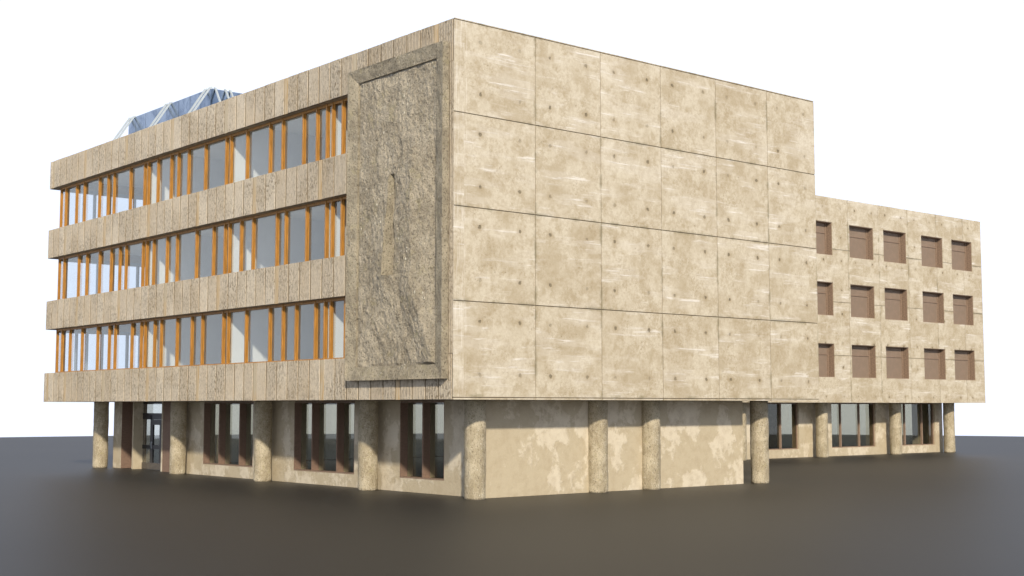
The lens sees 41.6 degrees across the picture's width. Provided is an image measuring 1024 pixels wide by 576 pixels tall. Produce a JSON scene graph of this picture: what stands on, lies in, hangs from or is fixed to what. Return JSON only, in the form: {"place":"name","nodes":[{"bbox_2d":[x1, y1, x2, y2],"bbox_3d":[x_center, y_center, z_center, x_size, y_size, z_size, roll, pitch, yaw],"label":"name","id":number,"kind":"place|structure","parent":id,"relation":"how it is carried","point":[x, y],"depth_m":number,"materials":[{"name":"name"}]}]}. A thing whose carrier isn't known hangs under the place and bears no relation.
{"place":"outdoors","nodes":[
{"label":"outdoors","id":0,"kind":"place"},
{"bbox_2d":[0,433,1023,575],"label":"ground","id":1,"kind":"structure","parent":0,"point":[67,508],"depth_m":33.01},
{"bbox_2d":[0,0,1023,436],"label":"sky","id":2,"kind":"structure","parent":0,"point":[919,104],"materials":[{"name":"white"}]},
{"bbox_2d":[43,17,985,499],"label":"office building","id":3,"kind":"structure","parent":0,"point":[535,265],"depth_m":46.78,"materials":[{"name":"concrete"}]},
{"bbox_2d":[61,258,140,298],"bbox_3d":[-16.196,-0.036,67.484,13.000,2.014,0.160,4,-7,-40],"label":"gable window","id":4,"kind":"structure","parent":3,"relation":"in","point":[137,265],"depth_m":64.46,"materials":[{"name":"white glass"}]},
{"bbox_2d":[59,330,143,370],"bbox_3d":[-16.272,3.311,67.126,12.800,2.024,0.160,4,-7,-40],"label":"gable window","id":5,"kind":"structure","parent":3,"relation":"in","point":[86,332],"depth_m":64.11,"materials":[{"name":"white glass"}]},
{"bbox_2d":[63,189,146,225],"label":"gable window","id":6,"kind":"structure","parent":3,"relation":"in","point":[93,193],"depth_m":64.57,"materials":[{"name":"white glass"}]},
{"bbox_2d":[142,402,161,469],"bbox_3d":[-15.920,6.604,60.270,0.153,3.013,2.920,4,-7,-40],"label":"entrance door","id":7,"kind":"structure","parent":3,"relation":"in","point":[157,416],"depth_m":60.48,"materials":[{"name":"black metal"}]},
{"bbox_2d":[55,297,344,372],"bbox_3d":[-13.231,2.119,53.512,0.120,2.028,24.920,4,-7,-40],"label":"ribbon window","id":8,"kind":"structure","parent":3,"relation":"in","point":[143,340],"depth_m":51.89,"materials":[{"name":"orange wood"}]},
{"bbox_2d":[57,196,346,299],"bbox_3d":[-13.231,-1.233,53.806,0.120,2.018,24.920,4,-7,-40],"label":"ribbon window","id":9,"kind":"structure","parent":3,"relation":"in","point":[227,225],"depth_m":51.55,"materials":[{"name":"orange wood"}]},
{"bbox_2d":[59,98,347,227],"bbox_3d":[-13.231,-4.561,54.097,0.120,1.958,24.920,4,-7,-40],"label":"ribbon window","id":10,"kind":"structure","parent":3,"relation":"in","point":[228,160],"depth_m":51.80,"materials":[{"name":"orange wood"}]},
{"bbox_2d":[203,401,253,466],"bbox_3d":[-11.268,5.877,54.509,0.496,2.572,4.128,4,-7,-40],"label":"ground floor window","id":11,"kind":"structure","parent":3,"relation":"in","point":[225,406],"depth_m":55.01,"materials":[{"name":"brown wood"}]},
{"bbox_2d":[294,401,354,473],"bbox_3d":[-6.648,5.399,49.047,0.496,2.572,4.068,4,-7,-40],"label":"ground floor window","id":12,"kind":"structure","parent":3,"relation":"in","point":[300,411],"depth_m":49.56,"materials":[{"name":"brown wood"}]},
{"bbox_2d":[400,400,443,480],"bbox_3d":[-2.779,4.998,44.472,0.496,2.572,2.458,4,-7,-40],"label":"ground floor window","id":13,"kind":"structure","parent":3,"relation":"in","point":[428,406],"depth_m":44.58,"materials":[{"name":"brown wood"}]},
{"bbox_2d":[768,403,797,449],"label":"wing ground floor window","id":14,"kind":"structure","parent":3,"relation":"in","point":[794,405],"depth_m":74.99,"materials":[{"name":"brown wood"}]},
{"bbox_2d":[816,220,831,254],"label":"window","id":15,"kind":"structure","parent":3,"relation":"in","point":[823,229],"depth_m":74.86,"materials":[{"name":"brown wood"}]},
{"bbox_2d":[817,281,832,315],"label":"window","id":16,"kind":"structure","parent":3,"relation":"in","point":[824,289],"depth_m":74.59,"materials":[{"name":"brown wood"}]},
{"bbox_2d":[818,343,834,376],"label":"window","id":17,"kind":"structure","parent":3,"relation":"in","point":[825,351],"depth_m":74.30,"materials":[{"name":"brown wood"}]},
{"bbox_2d":[831,403,874,447],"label":"wing ground floor window","id":18,"kind":"structure","parent":3,"relation":"in","point":[871,405],"depth_m":78.76,"materials":[{"name":"brown wood"}]},
{"bbox_2d":[849,225,872,259],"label":"window","id":19,"kind":"structure","parent":3,"relation":"in","point":[860,238],"depth_m":77.16,"materials":[{"name":"brown wood"}]},
{"bbox_2d":[850,284,874,318],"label":"window","id":20,"kind":"structure","parent":3,"relation":"in","point":[862,297],"depth_m":76.86,"materials":[{"name":"brown wood"}]},
{"bbox_2d":[852,345,875,377],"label":"window","id":21,"kind":"structure","parent":3,"relation":"in","point":[863,356],"depth_m":76.56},
{"bbox_2d":[883,230,905,263],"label":"window","id":22,"kind":"structure","parent":3,"relation":"in","point":[894,244],"depth_m":79.26,"materials":[{"name":"brown wood"}]},
{"bbox_2d":[885,288,906,320],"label":"window","id":23,"kind":"structure","parent":3,"relation":"in","point":[895,299],"depth_m":78.97,"materials":[{"name":"brown wood"}]},
{"bbox_2d":[886,346,908,378],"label":"window","id":24,"kind":"structure","parent":3,"relation":"in","point":[897,363],"depth_m":78.66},
{"bbox_2d":[901,403,933,445],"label":"wing ground floor window","id":25,"kind":"structure","parent":3,"relation":"in","point":[930,405],"depth_m":82.88,"materials":[{"name":"brown wood"}]},
{"bbox_2d":[921,235,942,267],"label":"window","id":26,"kind":"structure","parent":3,"relation":"in","point":[931,247],"depth_m":81.74,"materials":[{"name":"brown wood"}]},
{"bbox_2d":[922,291,943,322],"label":"window","id":27,"kind":"structure","parent":3,"relation":"in","point":[933,303],"depth_m":81.46,"materials":[{"name":"brown wood"}]},
{"bbox_2d":[924,348,945,379],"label":"window","id":28,"kind":"structure","parent":3,"relation":"in","point":[934,359],"depth_m":81.14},
{"bbox_2d":[951,240,971,271],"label":"window","id":29,"kind":"structure","parent":3,"relation":"in","point":[961,250],"depth_m":83.84,"materials":[{"name":"brown wood"}]},
{"bbox_2d":[953,294,972,324],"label":"window","id":30,"kind":"structure","parent":3,"relation":"in","point":[962,304],"depth_m":83.56,"materials":[{"name":"brown wood"}]},
{"bbox_2d":[954,350,974,379],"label":"window","id":31,"kind":"structure","parent":3,"relation":"in","point":[964,359],"depth_m":83.27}
]}

